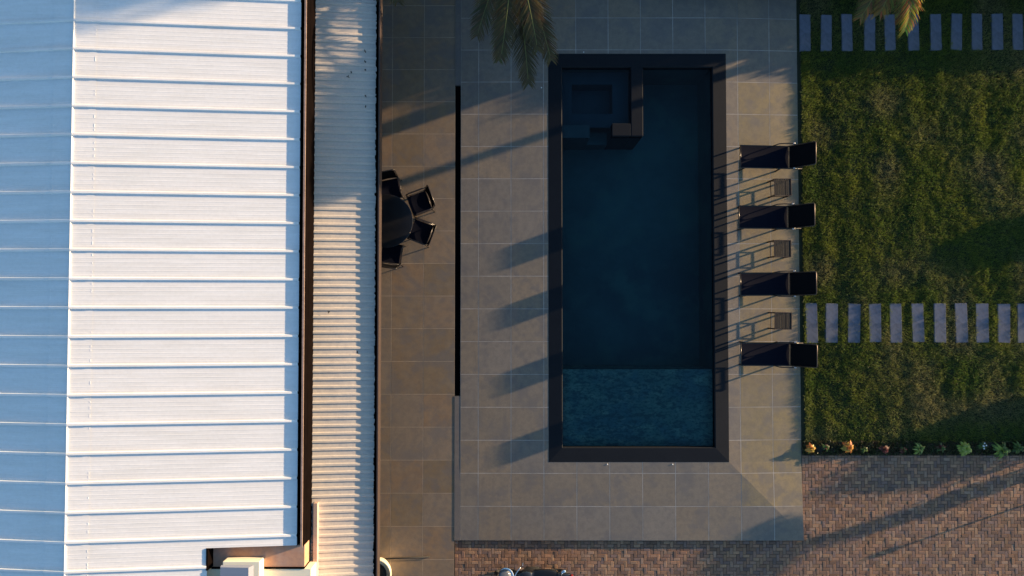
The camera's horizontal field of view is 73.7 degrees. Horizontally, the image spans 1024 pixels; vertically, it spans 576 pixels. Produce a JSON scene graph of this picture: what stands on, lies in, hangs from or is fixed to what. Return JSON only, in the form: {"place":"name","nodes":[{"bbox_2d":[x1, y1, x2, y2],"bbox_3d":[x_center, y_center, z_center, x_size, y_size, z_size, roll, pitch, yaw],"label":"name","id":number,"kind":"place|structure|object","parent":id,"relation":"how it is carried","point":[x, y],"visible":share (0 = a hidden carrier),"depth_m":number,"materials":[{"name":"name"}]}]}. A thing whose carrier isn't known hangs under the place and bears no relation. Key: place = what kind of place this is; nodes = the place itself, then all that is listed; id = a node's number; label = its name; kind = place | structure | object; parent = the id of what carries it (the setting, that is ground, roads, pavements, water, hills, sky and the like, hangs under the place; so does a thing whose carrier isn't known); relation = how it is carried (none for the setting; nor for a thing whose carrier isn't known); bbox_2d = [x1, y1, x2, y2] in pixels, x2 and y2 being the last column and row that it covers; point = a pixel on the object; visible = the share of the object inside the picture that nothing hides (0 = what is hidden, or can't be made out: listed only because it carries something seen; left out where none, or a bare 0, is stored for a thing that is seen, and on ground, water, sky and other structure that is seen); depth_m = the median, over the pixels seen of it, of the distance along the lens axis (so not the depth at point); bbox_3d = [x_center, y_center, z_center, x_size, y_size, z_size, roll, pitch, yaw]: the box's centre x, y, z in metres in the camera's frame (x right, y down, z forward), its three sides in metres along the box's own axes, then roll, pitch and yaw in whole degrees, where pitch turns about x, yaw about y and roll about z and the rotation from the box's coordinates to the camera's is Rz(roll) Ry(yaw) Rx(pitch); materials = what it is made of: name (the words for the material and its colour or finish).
{"place":"outdoors","nodes":[
{"label":"outdoors","id":0,"kind":"place"},
{"bbox_2d":[380,0,454,575],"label":"terrace","id":1,"kind":"structure","parent":0,"point":[417,400],"depth_m":17.82,"materials":[{"name":"grey tile"}]},
{"bbox_2d":[380,557,390,575],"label":"plant pot","id":2,"kind":"object","parent":1,"relation":"on","point":[385,568],"visible":0.35,"depth_m":17.15,"materials":[{"name":"beige ceramic"}]},
{"bbox_2d":[374,0,404,6],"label":"palm tree","id":3,"kind":"object","parent":1,"relation":"on","point":[397,1],"visible":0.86,"depth_m":15.23,"materials":[{"name":"green plant"}]},
{"bbox_2d":[381,244,406,268],"bbox_3d":[-3.087,-0.823,17.394,0.596,0.928,0.680,8,89,0],"label":"dining chair","id":4,"kind":"object","parent":1,"relation":"on","point":[391,255],"visible":0.66,"depth_m":17.43,"materials":[{"name":"metal"}]},
{"bbox_2d":[382,169,405,200],"bbox_3d":[-3.131,-2.571,17.440,0.596,0.928,0.680,-12,89,0],"label":"dining chair","id":5,"kind":"object","parent":1,"relation":"on","point":[391,187],"visible":0.64,"depth_m":17.48,"materials":[{"name":"fabric"}]},
{"bbox_2d":[382,194,412,247],"bbox_3d":[-3.160,-1.674,17.511,1.340,0.743,1.340,0,88,0],"label":"dining table","id":6,"kind":"object","parent":1,"relation":"on","point":[397,220],"visible":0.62,"depth_m":17.14,"materials":[{"name":"black glass"}]},
{"bbox_2d":[384,556,429,559],"bbox_3d":[-2.877,6.983,17.635,1.504,0.036,0.036,-3,89,0],"label":"metal pole","id":7,"kind":"object","parent":1,"relation":"on","point":[407,557],"visible":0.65,"depth_m":17.62,"materials":[{"name":"metal"}]},
{"bbox_2d":[380,0,454,575],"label":"terrace joints","id":8,"kind":"object","parent":1,"relation":"on","point":[423,263],"visible":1,"depth_m":17.81,"materials":[{"name":"concrete"}]},
{"bbox_2d":[406,185,434,217],"bbox_3d":[-2.314,-2.191,17.430,0.680,0.928,0.596,-21,89,-1],"label":"dining chair","id":9,"kind":"object","parent":1,"relation":"on","point":[419,203],"visible":0.98,"depth_m":17.47,"materials":[{"name":"fabric"}]},
{"bbox_2d":[407,217,436,247],"bbox_3d":[-2.278,-1.414,17.410,0.680,0.928,0.596,21,89,1],"label":"dining chair","id":10,"kind":"object","parent":1,"relation":"on","point":[420,232],"visible":0.97,"depth_m":17.45,"materials":[{"name":"fabric"}]},
{"bbox_2d":[460,0,803,539],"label":"pool deck","id":11,"kind":"structure","parent":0,"point":[511,308],"depth_m":17.82,"materials":[{"name":"grey tile"}]},
{"bbox_2d":[468,0,558,89],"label":"palm tree","id":12,"kind":"object","parent":11,"relation":"on","point":[532,12],"visible":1,"depth_m":14.85,"materials":[{"name":"green plant"}]},
{"bbox_2d":[460,0,803,539],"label":"deck joints","id":13,"kind":"object","parent":11,"relation":"on","point":[609,473],"visible":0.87,"depth_m":17.79,"materials":[{"name":"concrete"}]},
{"bbox_2d":[548,54,728,461],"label":"swimming pool","id":14,"kind":"structure","parent":11,"relation":"in","point":[637,261],"depth_m":18.88,"materials":[{"name":"liquid"}]},
{"bbox_2d":[737,202,814,230],"bbox_3d":[6.673,-1.825,17.429,1.712,0.966,0.674,0,88,-3],"label":"sun lounger","id":15,"kind":"object","parent":11,"relation":"on","point":[792,217],"visible":1,"depth_m":17.54,"materials":[{"name":"fabric"}]},
{"bbox_2d":[738,141,815,171],"bbox_3d":[6.723,-3.380,17.472,1.712,0.966,0.674,1,88,-3],"label":"sun lounger","id":16,"kind":"object","parent":11,"relation":"on","point":[801,156],"visible":1,"depth_m":17.58,"materials":[{"name":"fabric"}]},
{"bbox_2d":[738,270,816,296],"bbox_3d":[6.696,-0.105,17.385,1.712,0.966,0.674,0,88,-3],"label":"sun lounger","id":17,"kind":"object","parent":11,"relation":"on","point":[784,284],"visible":1,"depth_m":17.50,"materials":[{"name":"fabric"}]},
{"bbox_2d":[739,341,817,367],"bbox_3d":[6.693,1.693,17.338,1.712,0.966,0.674,1,88,-3],"label":"sun lounger","id":18,"kind":"object","parent":11,"relation":"on","point":[776,353],"visible":1,"depth_m":17.45,"materials":[{"name":"fabric"}]},
{"bbox_2d":[767,240,790,257],"bbox_3d":[6.924,-1.005,17.697,0.444,0.430,0.444,0,88,-3],"label":"side table","id":19,"kind":"object","parent":11,"relation":"on","point":[785,245],"visible":1,"depth_m":17.49,"materials":[{"name":"metal"}]},
{"bbox_2d":[767,178,791,197],"bbox_3d":[6.949,-2.586,17.740,0.444,0.430,0.444,-1,88,-3],"label":"side table","id":20,"kind":"object","parent":11,"relation":"on","point":[784,188],"visible":1,"depth_m":17.53,"materials":[{"name":"grey metal"}]},
{"bbox_2d":[768,312,791,329],"bbox_3d":[6.921,0.846,17.649,0.444,0.430,0.444,1,88,-3],"label":"side table","id":21,"kind":"object","parent":11,"relation":"on","point":[784,315],"visible":1,"depth_m":17.44,"materials":[{"name":"metal"}]},
{"bbox_2d":[296,166,1022,553],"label":"ground","id":22,"kind":"structure","parent":0,"point":[454,454],"depth_m":17.84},
{"bbox_2d":[0,0,382,575],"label":"house","id":23,"kind":"structure","parent":22,"relation":"on","point":[190,258],"depth_m":14.20,"materials":[{"name":"beige paint"}]},
{"bbox_2d":[220,557,263,575],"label":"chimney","id":24,"kind":"object","parent":23,"relation":"on","point":[242,566],"visible":1,"depth_m":14.06,"materials":[{"name":"beige paint"}]},
{"bbox_2d":[454,396,459,540],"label":"stone kerb","id":25,"kind":"structure","parent":22,"relation":"on","point":[457,479],"depth_m":17.70,"materials":[{"name":"grey stone"}]},
{"bbox_2d":[455,86,460,395],"bbox_3d":[-1.419,-1.260,17.915,0.150,0.088,8.146,0,88,0],"label":"slot drain","id":26,"kind":"object","parent":22,"relation":"on","point":[457,222],"visible":1,"depth_m":17.93,"materials":[{"name":"black metal"}]},
{"bbox_2d":[455,0,460,85],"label":"stone kerb","id":27,"kind":"structure","parent":22,"relation":"on","point":[457,42],"depth_m":18.00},
{"bbox_2d":[454,455,1023,575],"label":"brick paving","id":28,"kind":"structure","parent":0,"point":[745,557],"depth_m":17.73,"materials":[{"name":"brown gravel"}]},
{"bbox_2d":[494,562,572,575],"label":"motorcycle","id":29,"kind":"object","parent":28,"relation":"on","point":[530,571],"visible":1,"depth_m":16.88,"materials":[{"name":"metal"}]},
{"bbox_2d":[796,0,1023,444],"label":"lawn","id":30,"kind":"structure","parent":0,"point":[802,243],"depth_m":17.98,"materials":[{"name":"plant"}]},
{"bbox_2d":[799,14,810,51],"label":"stepping stone","id":31,"kind":"object","parent":30,"relation":"on","point":[804,32],"visible":1,"depth_m":18.06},
{"bbox_2d":[805,303,817,342],"bbox_3d":[7.839,0.912,17.883,0.311,0.050,1.052,-1,88,1],"label":"stepping stone","id":32,"kind":"object","parent":30,"relation":"on","point":[811,324],"visible":1,"depth_m":17.86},
{"bbox_2d":[820,15,831,51],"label":"stepping stone","id":33,"kind":"object","parent":30,"relation":"on","point":[826,30],"visible":1,"depth_m":18.06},
{"bbox_2d":[824,303,837,342],"bbox_3d":[8.362,0.921,17.885,0.335,0.051,1.037,1,89,0],"label":"stepping stone","id":34,"kind":"object","parent":30,"relation":"on","point":[831,322],"visible":1,"depth_m":17.86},
{"bbox_2d":[841,14,852,51],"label":"stepping stone","id":35,"kind":"object","parent":30,"relation":"on","point":[846,34],"visible":1,"depth_m":18.06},
{"bbox_2d":[848,303,860,342],"bbox_3d":[8.960,0.917,17.890,0.327,0.051,1.036,1,89,0],"label":"stepping stone","id":36,"kind":"object","parent":30,"relation":"on","point":[854,314],"visible":1,"depth_m":17.86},
{"bbox_2d":[863,14,874,50],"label":"stepping stone","id":37,"kind":"object","parent":30,"relation":"on","point":[869,35],"visible":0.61,"depth_m":18.06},
{"bbox_2d":[868,304,880,341],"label":"stepping stone","id":38,"kind":"object","parent":30,"relation":"on","point":[875,319],"visible":1,"depth_m":17.86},
{"bbox_2d":[851,0,924,36],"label":"palm tree","id":39,"kind":"object","parent":30,"relation":"on","point":[906,7],"visible":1,"depth_m":14.37,"materials":[{"name":"green plant"}]},
{"bbox_2d":[883,14,895,50],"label":"stepping stone","id":40,"kind":"object","parent":30,"relation":"on","point":[889,33],"visible":0.97,"depth_m":18.07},
{"bbox_2d":[889,303,901,342],"bbox_3d":[10.050,0.917,17.889,0.306,0.050,1.032,0,88,1],"label":"stepping stone","id":41,"kind":"object","parent":30,"relation":"on","point":[895,323],"visible":1,"depth_m":17.86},
{"bbox_2d":[907,14,919,50],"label":"stepping stone","id":42,"kind":"object","parent":30,"relation":"on","point":[913,41],"visible":0.62,"depth_m":18.06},
{"bbox_2d":[911,304,924,341],"bbox_3d":[10.632,0.913,17.892,0.319,0.051,1.017,-1,89,0],"label":"stepping stone","id":43,"kind":"object","parent":30,"relation":"on","point":[918,323],"visible":1,"depth_m":17.87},
{"bbox_2d":[929,14,941,50],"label":"stepping stone","id":44,"kind":"object","parent":30,"relation":"on","point":[935,33],"visible":1,"depth_m":18.06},
{"bbox_2d":[933,303,945,342],"bbox_3d":[11.204,0.918,17.882,0.309,0.050,1.033,0,88,0],"label":"stepping stone","id":45,"kind":"object","parent":30,"relation":"on","point":[939,316],"visible":1,"depth_m":17.86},
{"bbox_2d":[950,13,961,50],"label":"stepping stone","id":46,"kind":"object","parent":30,"relation":"on","point":[956,25],"visible":1,"depth_m":18.07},
{"bbox_2d":[954,303,967,342],"bbox_3d":[11.768,0.914,17.888,0.319,0.051,1.038,-1,89,0],"label":"stepping stone","id":47,"kind":"object","parent":30,"relation":"on","point":[961,326],"visible":1,"depth_m":17.86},
{"bbox_2d":[971,13,982,50],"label":"stepping stone","id":48,"kind":"object","parent":30,"relation":"on","point":[976,31],"visible":1,"depth_m":18.07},
{"bbox_2d":[975,303,988,342],"bbox_3d":[12.310,0.916,17.882,0.330,0.051,1.021,0,89,1],"label":"stepping stone","id":49,"kind":"object","parent":30,"relation":"on","point":[982,321],"visible":1,"depth_m":17.86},
{"bbox_2d":[991,13,1002,49],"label":"stepping stone","id":50,"kind":"object","parent":30,"relation":"on","point":[997,31],"visible":1,"depth_m":18.07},
{"bbox_2d":[997,304,1009,342],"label":"stepping stone","id":51,"kind":"object","parent":30,"relation":"on","point":[1003,311],"visible":1,"depth_m":17.86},
{"bbox_2d":[1011,14,1023,49],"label":"stepping stone","id":52,"kind":"object","parent":30,"relation":"on","point":[1017,29],"visible":1,"depth_m":18.07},
{"bbox_2d":[1017,303,1023,342],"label":"stepping stone","id":53,"kind":"object","parent":30,"relation":"on","point":[1020,315],"visible":1,"depth_m":17.86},
{"bbox_2d":[801,440,1023,455],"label":"flower bed","id":54,"kind":"object","parent":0,"point":[819,449],"visible":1,"depth_m":17.81,"materials":[{"name":"green plant"}]},
{"bbox_2d":[805,442,815,452],"bbox_3d":[7.745,4.178,17.744,0.272,0.210,0.332,17,89,0],"label":"spiky plant","id":55,"kind":"object","parent":54,"relation":"on","point":[810,448],"visible":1,"depth_m":17.71,"materials":[{"name":"orange plant"}]},
{"bbox_2d":[821,444,829,450],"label":"plant","id":56,"kind":"object","parent":54,"relation":"on","point":[826,447],"visible":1,"depth_m":17.73,"materials":[{"name":"green plant"}]},
{"bbox_2d":[840,440,853,452],"bbox_3d":[8.731,4.125,17.754,0.390,0.238,0.365,0,88,0],"label":"spiky plant","id":57,"kind":"object","parent":54,"relation":"on","point":[847,446],"visible":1,"depth_m":17.70,"materials":[{"name":"orange plant"}]},
{"bbox_2d":[878,445,888,453],"bbox_3d":[9.676,4.204,17.764,0.326,0.214,0.282,0,88,0],"label":"red plant","id":58,"kind":"object","parent":54,"relation":"on","point":[885,448],"visible":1,"depth_m":17.70,"materials":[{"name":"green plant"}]},
{"bbox_2d":[899,446,906,453],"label":"plant","id":59,"kind":"object","parent":54,"relation":"on","point":[902,450],"visible":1,"depth_m":17.73,"materials":[{"name":"green plant"}]},
{"bbox_2d":[912,442,924,454],"bbox_3d":[10.555,4.173,17.746,0.351,0.245,0.380,28,89,1],"label":"leafy plant","id":60,"kind":"object","parent":54,"relation":"on","point":[919,447],"visible":1,"depth_m":17.68,"materials":[{"name":"green plant"}]},
{"bbox_2d":[936,441,945,452],"bbox_3d":[11.153,4.168,17.750,0.292,0.189,0.274,-40,89,-1],"label":"plant","id":61,"kind":"object","parent":54,"relation":"on","point":[940,447],"visible":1,"depth_m":17.70,"materials":[{"name":"green plant"}]},
{"bbox_2d":[954,440,971,455],"bbox_3d":[11.735,4.164,17.751,0.447,0.350,0.477,-45,89,-1],"label":"leafy plant","id":62,"kind":"object","parent":54,"relation":"on","point":[964,448],"visible":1,"depth_m":17.68,"materials":[{"name":"green plant"}]},
{"bbox_2d":[977,441,986,449],"bbox_3d":[12.216,4.097,17.750,0.289,0.197,0.263,0,88,0],"label":"flowering plant","id":63,"kind":"object","parent":54,"relation":"on","point":[981,446],"visible":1,"depth_m":17.72,"materials":[{"name":"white plant"}]},
{"bbox_2d":[991,441,1010,459],"bbox_3d":[12.733,4.212,17.718,0.498,0.306,0.507,0,88,0],"label":"leafy plant","id":64,"kind":"object","parent":54,"relation":"on","point":[1002,449],"visible":1,"depth_m":17.69,"materials":[{"name":"green plant"}]},
{"bbox_2d":[1011,440,1023,453],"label":"leafy plant","id":65,"kind":"object","parent":54,"relation":"on","point":[1017,446],"visible":1,"depth_m":17.70,"materials":[{"name":"green plant"}]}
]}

